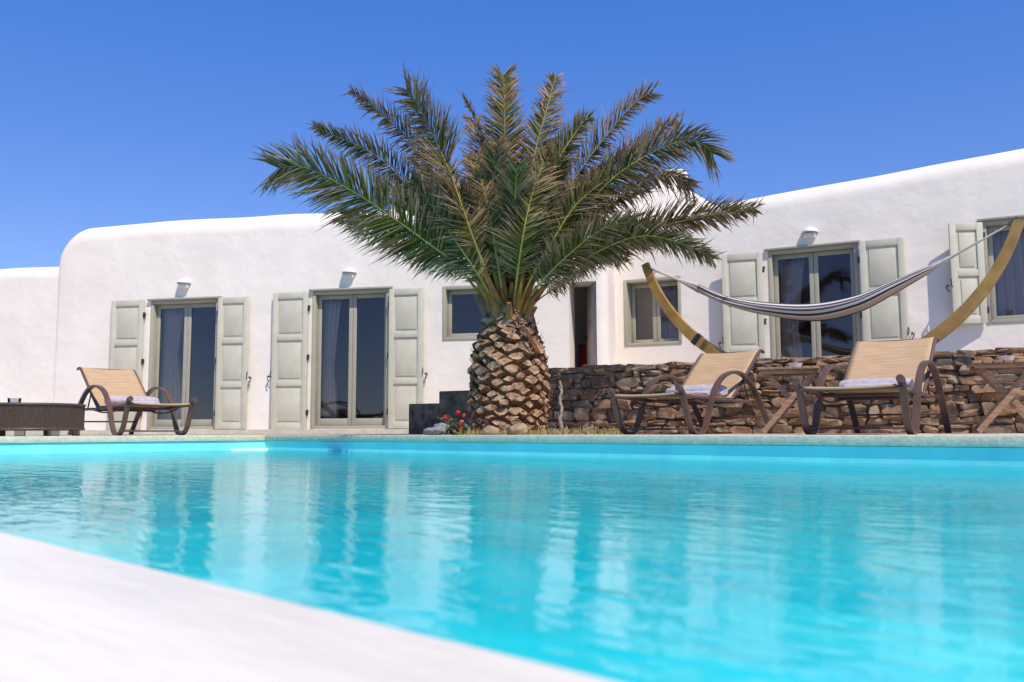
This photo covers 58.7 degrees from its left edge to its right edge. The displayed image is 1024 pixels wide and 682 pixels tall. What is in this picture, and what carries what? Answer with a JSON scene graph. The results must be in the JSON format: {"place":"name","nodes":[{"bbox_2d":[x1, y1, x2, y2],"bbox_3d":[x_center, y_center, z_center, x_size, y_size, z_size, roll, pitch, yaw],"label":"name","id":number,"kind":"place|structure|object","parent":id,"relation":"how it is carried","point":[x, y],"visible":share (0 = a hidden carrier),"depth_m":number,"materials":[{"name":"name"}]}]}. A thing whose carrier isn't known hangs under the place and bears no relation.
{"place":"outdoors","nodes":[
{"label":"outdoors","id":0,"kind":"place"},
{"bbox_2d":[0,0,1023,268],"label":"sky","id":1,"kind":"structure","parent":0,"point":[113,112],"materials":[{"name":"blue"}]},
{"bbox_2d":[5,433,1023,442],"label":"deck","id":2,"kind":"structure","parent":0,"point":[599,434],"depth_m":8.63,"materials":[{"name":"beige stone"}]},
{"bbox_2d":[0,267,58,402],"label":"house annex","id":3,"kind":"object","parent":2,"relation":"on","point":[28,309],"visible":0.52,"depth_m":16.02,"materials":[{"name":"paint"}]},
{"bbox_2d":[0,402,85,435],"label":"wicker table","id":4,"kind":"object","parent":2,"relation":"on","point":[22,418],"visible":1,"depth_m":10.16,"materials":[{"name":"brown wicker"}]},
{"bbox_2d":[67,367,196,435],"bbox_3d":[-4.896,0.760,11.710,1.778,0.903,0.877,-5,-8,43],"label":"sun lounger","id":5,"kind":"object","parent":2,"relation":"on","point":[102,384],"visible":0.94,"depth_m":11.78,"materials":[{"name":"beige fabric"}]},
{"bbox_2d":[104,395,159,404],"bbox_3d":[-4.860,0.771,11.705,0.380,0.140,0.642,-5,-8,43],"label":"towel","id":6,"kind":"object","parent":5,"relation":"on","point":[121,399],"visible":0.46,"depth_m":11.63,"materials":[{"name":"white fabric"}]},
{"bbox_2d":[6,429,408,434],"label":"paving","id":7,"kind":"structure","parent":2,"relation":"on","point":[295,431],"depth_m":13.60,"materials":[{"name":"beige stone"}]},
{"bbox_2d":[53,203,615,434],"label":"house wing","id":8,"kind":"structure","parent":2,"relation":"on","point":[255,294],"depth_m":15.03,"materials":[{"name":"white paint"}]},
{"bbox_2d":[161,308,184,419],"bbox_3d":[-5.771,0.459,15.570,0.472,2.031,0.093,-2,-6,13],"label":"curtain","id":9,"kind":"object","parent":8,"relation":"hanging from","point":[173,331],"visible":0.77,"depth_m":15.58,"materials":[{"name":"beige fabric"}]},
{"bbox_2d":[177,278,190,287],"bbox_3d":[-5.545,-0.979,15.302,0.242,0.166,0.166,-2,-6,13],"label":"wall lamp","id":10,"kind":"object","parent":8,"relation":"attached to","point":[185,282],"visible":1,"depth_m":15.30,"materials":[{"name":"ceramic"}]},
{"bbox_2d":[147,296,221,429],"bbox_3d":[-5.496,0.375,15.292,1.390,2.210,0.205,-2,-6,13],"label":"door","id":11,"kind":"structure","parent":8,"relation":"in","point":[157,304],"depth_m":15.36,"materials":[{"name":"beige wood"}]},
{"bbox_2d":[322,299,341,425],"bbox_3d":[-2.956,0.360,14.923,0.333,2.081,0.096,-2,-6,13],"label":"curtain","id":12,"kind":"object","parent":8,"relation":"hanging from","point":[331,313],"visible":0.94,"depth_m":14.93,"materials":[{"name":"beige fabric"}]},
{"bbox_2d":[342,268,356,277],"bbox_3d":[-2.642,-1.105,14.640,0.242,0.166,0.166,-2,-6,13],"label":"wall lamp","id":13,"kind":"object","parent":8,"relation":"attached to","point":[348,275],"visible":1,"depth_m":14.64,"materials":[{"name":"ceramic"}]},
{"bbox_2d":[309,286,392,428],"bbox_3d":[-2.584,0.274,14.625,1.430,2.260,0.205,-2,-6,13],"label":"door","id":14,"kind":"structure","parent":8,"relation":"in","point":[353,294],"depth_m":14.67,"materials":[{"name":"beige wood"}]},
{"bbox_2d":[442,285,477,340],"bbox_3d":[-0.646,-0.435,14.272,0.876,0.858,0.172,-2,-6,13],"label":"window","id":15,"kind":"structure","parent":8,"relation":"in","point":[448,291],"depth_m":14.31,"materials":[{"name":"beige wood"}]},
{"bbox_2d":[585,283,596,364],"bbox_3d":[1.221,0.024,14.088,0.089,1.785,0.580,1,-6,-9],"label":"entrance door","id":16,"kind":"structure","parent":8,"relation":"in","point":[591,313],"depth_m":14.05,"materials":[{"name":"wood"}]},
{"bbox_2d":[409,390,470,433],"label":"stepped wall","id":17,"kind":"structure","parent":2,"relation":"on","point":[422,417],"depth_m":11.77,"materials":[{"name":"stone"}]},
{"bbox_2d":[482,426,499,434],"bbox_3d":[-0.212,0.898,9.080,0.178,0.108,0.148,0,-6,0],"label":"stone","id":18,"kind":"object","parent":2,"relation":"on","point":[489,430],"visible":0.88,"depth_m":9.02,"materials":[{"name":"beige stone"}]},
{"bbox_2d":[247,58,764,433],"bbox_3d":[0.024,-1.032,10.451,5.480,4.303,3.418,0,-6,0],"label":"palm tree","id":19,"kind":"object","parent":2,"relation":"on","point":[513,228],"visible":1,"depth_m":9.40,"materials":[{"name":"green plant"}]},
{"bbox_2d":[0,441,1023,466],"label":"pool basin","id":20,"kind":"object","parent":2,"relation":"in","point":[993,456],"visible":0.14,"depth_m":7.55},
{"bbox_2d":[230,448,267,449],"bbox_3d":[-3.277,1.483,11.338,0.498,0.279,0.069,5,-8,-45],"label":"pool step","id":21,"kind":"object","parent":20,"relation":"attached to","point":[250,449],"visible":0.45,"depth_m":11.34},
{"bbox_2d":[0,532,615,681],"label":"overflow ledge","id":22,"kind":"object","parent":20,"relation":"attached to","point":[68,615],"depth_m":0.93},
{"bbox_2d":[0,450,1023,681],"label":"pool water","id":23,"kind":"structure","parent":20,"relation":"in","point":[616,569],"depth_m":1.74,"materials":[{"name":"blue liquid"}]},
{"bbox_2d":[0,435,1023,447],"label":"pool coping","id":24,"kind":"object","parent":20,"relation":"on","point":[1016,441],"visible":1,"depth_m":7.52,"materials":[{"name":"grey stone"}]},
{"bbox_2d":[423,423,449,434],"bbox_3d":[-0.802,0.941,9.710,0.294,0.138,0.164,0,-6,0],"label":"rock","id":25,"kind":"object","parent":24,"relation":"on","point":[437,429],"visible":0.84,"depth_m":9.66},
{"bbox_2d":[437,410,475,434],"bbox_3d":[-0.575,0.850,9.418,0.401,0.266,0.334,0,-6,0],"label":"geranium","id":26,"kind":"object","parent":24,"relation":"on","point":[462,423],"visible":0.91,"depth_m":9.38,"materials":[{"name":"green plant"}]},
{"bbox_2d":[508,423,527,434],"bbox_3d":[0.063,0.883,9.053,0.202,0.138,0.162,0,-6,0],"label":"stone","id":27,"kind":"object","parent":2,"relation":"on","point":[514,429],"visible":0.87,"depth_m":9.00,"materials":[{"name":"beige stone"}]},
{"bbox_2d":[453,425,638,434],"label":"dry grass","id":28,"kind":"structure","parent":2,"relation":"on","point":[567,431],"depth_m":9.15,"materials":[{"name":"beige plant"}]},
{"bbox_2d":[557,381,564,429],"bbox_3d":[0.502,0.686,9.360,0.081,0.562,0.059,0,-6,0],"label":"dry stem","id":29,"kind":"object","parent":2,"relation":"on","point":[560,415],"visible":0.94,"depth_m":9.35,"materials":[{"name":"grey plant"}]},
{"bbox_2d":[477,169,789,367],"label":"roof block","id":30,"kind":"structure","parent":2,"relation":"on","point":[644,318],"depth_m":15.21,"materials":[{"name":"paint"}]},
{"bbox_2d":[606,349,774,434],"bbox_3d":[1.740,0.474,8.764,0.820,0.844,1.662,-6,-8,44],"label":"sun lounger","id":31,"kind":"object","parent":2,"relation":"on","point":[730,371],"visible":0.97,"depth_m":8.82,"materials":[{"name":"beige fabric"}]},
{"bbox_2d":[665,384,727,396],"bbox_3d":[1.736,0.483,8.729,0.600,0.132,0.354,-6,-8,44],"label":"towel","id":32,"kind":"object","parent":31,"relation":"on","point":[702,389],"visible":0.43,"depth_m":8.59,"materials":[{"name":"white fabric"}]},
{"bbox_2d":[547,347,1023,433],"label":"stone wall","id":33,"kind":"structure","parent":2,"relation":"on","point":[972,398],"depth_m":9.59,"materials":[{"name":"brown stone"}]},
{"bbox_2d":[757,366,822,433],"bbox_3d":[2.497,0.536,8.138,0.524,0.582,0.540,-2,-6,20],"label":"side table","id":34,"kind":"object","parent":2,"relation":"on","point":[771,373],"visible":0.94,"depth_m":7.99,"materials":[{"name":"brown wood"}]},
{"bbox_2d":[788,363,802,366],"bbox_3d":[2.521,0.217,8.097,0.132,0.042,0.132,0,-6,0],"label":"bowl","id":35,"kind":"object","parent":34,"relation":"on","point":[794,364],"visible":0.66,"depth_m":8.05,"materials":[{"name":"ceramic"}]},
{"bbox_2d":[615,149,1023,364],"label":"house wing","id":36,"kind":"structure","parent":2,"relation":"on","point":[875,232],"depth_m":13.14,"materials":[{"name":"white paint"}]},
{"bbox_2d":[624,276,681,346],"bbox_3d":[2.285,-0.457,14.563,0.946,1.078,0.272,-3,-6,28],"label":"window","id":37,"kind":"structure","parent":36,"relation":"in","point":[630,286],"depth_m":14.64,"materials":[{"name":"beige wood"}]},
{"bbox_2d":[662,286,678,338],"bbox_3d":[2.622,-0.396,14.691,0.383,1.140,0.096,-3,-6,28],"label":"curtain","id":38,"kind":"object","parent":36,"relation":"hanging from","point":[670,329],"visible":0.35,"depth_m":14.74,"materials":[{"name":"beige fabric"}]},
{"bbox_2d":[778,258,804,356],"bbox_3d":[4.220,-0.192,13.671,0.418,2.081,0.092,-3,-6,28],"label":"curtain","id":39,"kind":"object","parent":36,"relation":"hanging from","point":[790,279],"visible":0.5,"depth_m":13.71,"materials":[{"name":"beige fabric"}]},
{"bbox_2d":[801,227,818,238],"bbox_3d":[4.352,-1.600,13.333,0.242,0.166,0.166,-3,-6,28],"label":"wall lamp","id":40,"kind":"object","parent":36,"relation":"attached to","point":[809,235],"visible":1,"depth_m":13.32,"materials":[{"name":"ceramic"}]},
{"bbox_2d":[764,240,861,357],"bbox_3d":[4.431,-0.291,13.312,1.370,2.245,0.205,-3,-6,28],"label":"door","id":41,"kind":"structure","parent":36,"relation":"in","point":[814,252],"depth_m":13.40,"materials":[{"name":"beige wood"}]},
{"bbox_2d":[977,214,1023,323],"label":"window","id":42,"kind":"structure","parent":36,"relation":"in","point":[991,225],"depth_m":12.28,"materials":[{"name":"beige wood"}]},
{"bbox_2d":[986,229,1023,320],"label":"curtain","id":43,"kind":"object","parent":36,"relation":"hanging from","point":[1009,288],"visible":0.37,"depth_m":12.48,"materials":[{"name":"beige fabric"}]},
{"bbox_2d":[792,337,951,434],"bbox_3d":[2.995,0.345,7.501,0.820,0.844,1.662,-4,-7,36],"label":"sun lounger","id":44,"kind":"object","parent":2,"relation":"on","point":[900,361],"visible":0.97,"depth_m":7.69,"materials":[{"name":"beige fabric"}]},
{"bbox_2d":[839,378,913,388],"bbox_3d":[2.977,0.359,7.473,0.560,0.110,0.268,-4,-7,36],"label":"towel","id":45,"kind":"object","parent":44,"relation":"on","point":[869,382],"visible":0.56,"depth_m":7.43,"materials":[{"name":"white fabric"}]},
{"bbox_2d":[967,359,1023,432],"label":"side table","id":46,"kind":"object","parent":2,"relation":"on","point":[980,368],"visible":1,"depth_m":7.33,"materials":[{"name":"brown wood"}]},
{"bbox_2d":[997,356,1014,359],"bbox_3d":[4.030,0.145,7.420,0.132,0.042,0.132,0,-6,0],"label":"bowl","id":47,"kind":"object","parent":46,"relation":"on","point":[1006,357],"visible":0.73,"depth_m":7.38,"materials":[{"name":"ceramic"}]},
{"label":"terrace","id":48,"kind":"structure","parent":2,"relation":"on","visible":0},
{"bbox_2d":[579,345,586,367],"bbox_3d":[1.218,0.516,14.616,0.290,0.920,0.065,-2,-6,13],"label":"red panel","id":49,"kind":"object","parent":48,"relation":"on","point":[582,354],"visible":0.12,"depth_m":14.64,"materials":[{"name":"red"}]},
{"bbox_2d":[641,219,1023,353],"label":"hammock stand","id":50,"kind":"object","parent":48,"relation":"on","point":[960,315],"visible":0.4,"depth_m":9.14,"materials":[{"name":"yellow wood"}]},
{"bbox_2d":[651,216,1018,320],"bbox_3d":[3.299,-0.663,9.989,4.019,0.889,0.462,-4,-7,34],"label":"hammock","id":51,"kind":"object","parent":50,"relation":"hanging from","point":[835,309],"visible":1,"depth_m":9.73,"materials":[{"name":"fabric"}]}
]}

